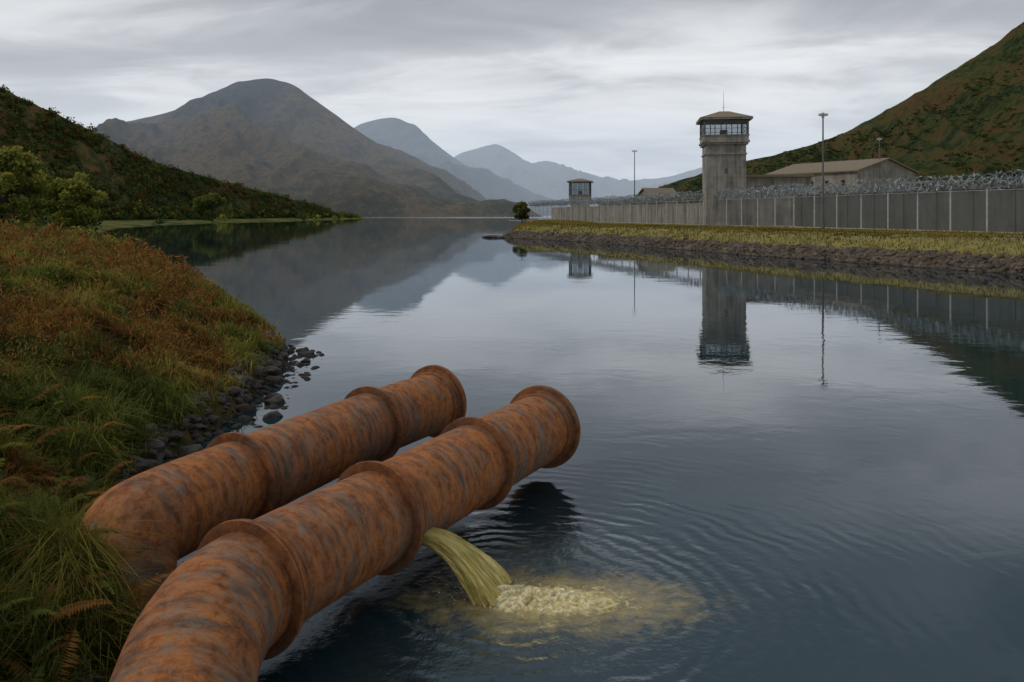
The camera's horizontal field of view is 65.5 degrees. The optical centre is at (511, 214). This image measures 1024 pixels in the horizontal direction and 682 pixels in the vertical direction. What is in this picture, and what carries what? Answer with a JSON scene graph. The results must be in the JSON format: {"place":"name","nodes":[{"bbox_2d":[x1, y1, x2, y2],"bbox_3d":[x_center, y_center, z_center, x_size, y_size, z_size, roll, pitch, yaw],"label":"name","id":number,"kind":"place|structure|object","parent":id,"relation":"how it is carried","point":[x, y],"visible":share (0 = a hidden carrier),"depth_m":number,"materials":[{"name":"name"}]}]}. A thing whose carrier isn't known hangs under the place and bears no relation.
{"place":"outdoors","nodes":[
{"label":"outdoors","id":0,"kind":"place"},
{"bbox_2d":[0,91,334,220],"bbox_3d":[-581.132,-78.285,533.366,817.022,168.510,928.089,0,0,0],"label":"hillside","id":1,"kind":"structure","parent":0,"point":[92,160],"depth_m":450.19,"materials":[{"name":"leaf"},{"name":"green plant"}]},
{"bbox_2d":[0,84,354,219],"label":"hillside trees","id":2,"kind":"object","parent":1,"relation":"on","point":[140,185],"visible":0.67,"depth_m":457.58,"materials":[{"name":"green plant"}]},
{"bbox_2d":[23,193,364,233],"bbox_3d":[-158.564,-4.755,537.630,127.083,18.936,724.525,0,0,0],"label":"distant trees","id":3,"kind":"object","parent":1,"relation":"on","point":[245,215],"visible":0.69,"depth_m":475.53,"materials":[{"name":"green plant"}]},
{"bbox_2d":[0,218,362,681],"bbox_3d":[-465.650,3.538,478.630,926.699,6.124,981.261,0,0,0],"label":"grassy bank","id":4,"kind":"structure","parent":0,"point":[186,440],"depth_m":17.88,"materials":[{"name":"plant"}]},
{"bbox_2d":[0,181,29,225],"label":"birch tree","id":5,"kind":"object","parent":4,"relation":"on","point":[4,218],"visible":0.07,"depth_m":90.04,"materials":[{"name":"green plant"}]},
{"bbox_2d":[0,145,54,225],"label":"birch tree","id":6,"kind":"object","parent":4,"relation":"on","point":[14,164],"visible":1,"depth_m":74.49,"materials":[{"name":"green plant"}]},
{"bbox_2d":[3,216,137,247],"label":"undergrowth","id":7,"kind":"object","parent":4,"relation":"on","point":[70,232],"visible":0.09,"depth_m":78.94,"materials":[{"name":"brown plant"}]},
{"bbox_2d":[36,171,108,232],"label":"birch tree","id":8,"kind":"object","parent":4,"relation":"on","point":[68,200],"visible":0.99,"depth_m":86.80,"materials":[{"name":"green plant"}]},
{"bbox_2d":[0,367,171,681],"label":"bracken","id":9,"kind":"object","parent":4,"relation":"on","point":[70,609],"visible":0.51,"depth_m":7.93,"materials":[{"name":"plant"}]},
{"bbox_2d":[74,178,110,232],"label":"birch tree","id":10,"kind":"object","parent":4,"relation":"on","point":[98,186],"visible":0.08,"depth_m":115.84,"materials":[{"name":"green plant"}]},
{"bbox_2d":[0,215,275,607],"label":"heather","id":11,"kind":"object","parent":4,"relation":"on","point":[128,249],"visible":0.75,"depth_m":23.06,"materials":[{"name":"brown plant"}]},
{"bbox_2d":[89,232,262,320],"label":"shore shrubs","id":12,"kind":"object","parent":4,"relation":"on","point":[208,283],"visible":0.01,"depth_m":41.33,"materials":[{"name":"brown plant"}]},
{"bbox_2d":[37,329,324,681],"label":"shore rocks","id":13,"kind":"object","parent":4,"relation":"on","point":[271,374],"visible":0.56,"depth_m":17.80,"materials":[{"name":"stone"}]},
{"bbox_2d":[191,192,233,221],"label":"round tree","id":14,"kind":"object","parent":4,"relation":"on","point":[204,205],"visible":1,"depth_m":368.52,"materials":[{"name":"green plant"}]},
{"bbox_2d":[78,365,466,609],"bbox_3d":[-3.222,4.468,12.288,1.649,2.891,8.301,0,0,23],"label":"rusty pipe","id":15,"kind":"object","parent":4,"relation":"on","point":[222,478],"visible":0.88,"depth_m":10.92,"materials":[{"name":"metal"}]},
{"bbox_2d":[109,385,580,681],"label":"rusty pipe","id":16,"kind":"object","parent":4,"relation":"on","point":[238,600],"visible":0.99,"depth_m":8.40,"materials":[{"name":"metal"}]},
{"bbox_2d":[91,78,541,216],"bbox_3d":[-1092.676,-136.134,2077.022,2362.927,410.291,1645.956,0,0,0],"label":"mountain","id":17,"kind":"structure","parent":0,"point":[282,138],"depth_m":1643.53,"materials":[{"name":"grey stone"}]},
{"bbox_2d":[354,118,568,215],"bbox_3d":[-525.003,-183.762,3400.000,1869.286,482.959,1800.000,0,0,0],"label":"mountain","id":18,"kind":"structure","parent":0,"point":[417,142],"depth_m":3297.96,"materials":[{"name":"grey stone"}]},
{"bbox_2d":[0,0,1023,180],"label":"sky","id":19,"kind":"structure","parent":0,"point":[582,85],"materials":[{"name":"grey"}]},
{"bbox_2d":[98,216,1023,681],"bbox_3d":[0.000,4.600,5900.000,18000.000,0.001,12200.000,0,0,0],"label":"water","id":20,"kind":"structure","parent":0,"point":[786,470],"depth_m":15.92,"materials":[{"name":"grey liquid"}]},
{"bbox_2d":[482,235,504,237],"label":"flat rock","id":21,"kind":"object","parent":20,"relation":"in","point":[492,236],"visible":0.67,"depth_m":156.05,"materials":[{"name":"stone"}]},
{"bbox_2d":[422,527,597,612],"bbox_3d":[0.746,4.339,9.600,3.907,0.862,2.000,0,0,0],"label":"effluent leak","id":22,"kind":"object","parent":20,"relation":"in","point":[484,579],"visible":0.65,"depth_m":9.55,"materials":[{"name":"liquid"}]},
{"bbox_2d":[454,144,747,206],"bbox_3d":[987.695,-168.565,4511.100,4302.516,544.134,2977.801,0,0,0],"label":"mountain","id":23,"kind":"structure","parent":0,"point":[548,179],"depth_m":4605.67,"materials":[{"name":"grey stone"}]},
{"bbox_2d":[508,219,1023,274],"bbox_3d":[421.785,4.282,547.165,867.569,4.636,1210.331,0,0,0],"label":"grass verge","id":24,"kind":"object","parent":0,"point":[951,240],"depth_m":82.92,"materials":[{"name":"green plant"}]},
{"bbox_2d":[512,202,530,222],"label":"shrub","id":25,"kind":"object","parent":24,"relation":"on","point":[524,209],"visible":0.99,"depth_m":239.18,"materials":[{"name":"green plant"}]},
{"bbox_2d":[567,179,592,206],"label":"guard tower","id":26,"kind":"structure","parent":24,"relation":"on","point":[579,194],"depth_m":246.96,"materials":[{"name":"concrete"}]},
{"bbox_2d":[569,182,590,193],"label":"window frames","id":27,"kind":"structure","parent":26,"relation":"in","point":[579,192],"depth_m":246.99,"materials":[{"name":"metal"}]},
{"bbox_2d":[552,204,701,223],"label":"concrete wall","id":28,"kind":"structure","parent":24,"relation":"on","point":[635,213],"depth_m":195.08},
{"bbox_2d":[557,203,699,207],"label":"coping","id":29,"kind":"object","parent":28,"relation":"on","point":[632,205],"visible":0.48,"depth_m":196.04,"materials":[{"name":"concrete"}]},
{"bbox_2d":[561,205,698,223],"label":"joint posts","id":30,"kind":"object","parent":28,"relation":"attached to","point":[651,213],"visible":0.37,"depth_m":178.90,"materials":[{"name":"concrete"}]},
{"bbox_2d":[598,202,662,205],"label":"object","id":31,"kind":"structure","parent":28,"relation":"on","point":[629,203],"depth_m":218.36,"materials":[{"name":"metal"}]},
{"bbox_2d":[632,150,636,196],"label":"floodlight mast","id":32,"kind":"object","parent":24,"relation":"on","point":[634,151],"visible":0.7,"depth_m":216.90,"materials":[{"name":"metal"}]},
{"bbox_2d":[635,188,679,203],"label":"prison hut","id":33,"kind":"object","parent":24,"relation":"on","point":[649,191],"visible":0.28,"depth_m":230.21,"materials":[{"name":"concrete"}]},
{"bbox_2d":[696,94,753,225],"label":"guard tower","id":34,"kind":"structure","parent":24,"relation":"on","point":[724,153],"depth_m":136.74,"materials":[{"name":"concrete"}]},
{"bbox_2d":[700,119,748,136],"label":"window frames","id":35,"kind":"structure","parent":34,"relation":"in","point":[703,128],"depth_m":139.48,"materials":[{"name":"metal"}]},
{"bbox_2d":[502,229,1023,273],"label":"riprap","id":36,"kind":"object","parent":24,"relation":"on","point":[945,260],"visible":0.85,"depth_m":80.89,"materials":[{"name":"stone"}]},
{"bbox_2d":[508,220,1022,236],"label":"kerb","id":37,"kind":"structure","parent":24,"relation":"on","point":[845,230],"depth_m":82.13,"materials":[{"name":"concrete"}]},
{"bbox_2d":[528,169,1023,232],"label":"fence","id":38,"kind":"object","parent":24,"relation":"on","point":[565,202],"visible":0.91,"depth_m":106.78,"materials":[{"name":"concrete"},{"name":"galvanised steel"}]},
{"bbox_2d":[746,174,813,224],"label":"concrete cell block","id":39,"kind":"structure","parent":24,"relation":"on","point":[761,180],"depth_m":149.08,"materials":[{"name":"grey concrete"}]},
{"bbox_2d":[755,186,794,190],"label":"windows","id":40,"kind":"structure","parent":39,"relation":"in","point":[775,188],"depth_m":149.08,"materials":[{"name":"black glass"}]},
{"bbox_2d":[818,113,827,227],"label":"floodlight mast","id":41,"kind":"object","parent":24,"relation":"on","point":[823,223],"visible":0.85,"depth_m":104.89,"materials":[{"name":"metal"}]},
{"bbox_2d":[767,158,919,193],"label":"concrete prison hall","id":42,"kind":"structure","parent":24,"relation":"on","point":[843,172],"depth_m":169.94,"materials":[{"name":"grey concrete"}]},
{"bbox_2d":[812,180,898,190],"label":"windows","id":43,"kind":"structure","parent":42,"relation":"in","point":[843,181],"depth_m":167.51,"materials":[{"name":"black glass"}]},
{"bbox_2d":[795,188,1023,231],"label":"concrete wall","id":44,"kind":"structure","parent":24,"relation":"on","point":[818,205],"depth_m":104.75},
{"bbox_2d":[800,189,1015,231],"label":"joint posts","id":45,"kind":"object","parent":44,"relation":"attached to","point":[1014,211],"visible":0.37,"depth_m":102.28,"materials":[{"name":"concrete"}]},
{"bbox_2d":[797,185,1022,195],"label":"coping","id":46,"kind":"object","parent":44,"relation":"on","point":[922,191],"visible":0.43,"depth_m":102.35,"materials":[{"name":"concrete"}]},
{"bbox_2d":[627,22,1023,203],"bbox_3d":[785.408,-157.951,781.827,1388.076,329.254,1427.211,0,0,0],"label":"hillside","id":47,"kind":"structure","parent":0,"point":[946,137],"depth_m":676.99,"materials":[{"name":"green plant"}]},
{"bbox_2d":[658,44,1023,201],"bbox_3d":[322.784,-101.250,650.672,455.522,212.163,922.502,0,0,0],"label":"hillside shrubs","id":48,"kind":"object","parent":47,"relation":"on","point":[891,144],"visible":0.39,"depth_m":683.73,"materials":[{"name":"green plant"}]}
]}

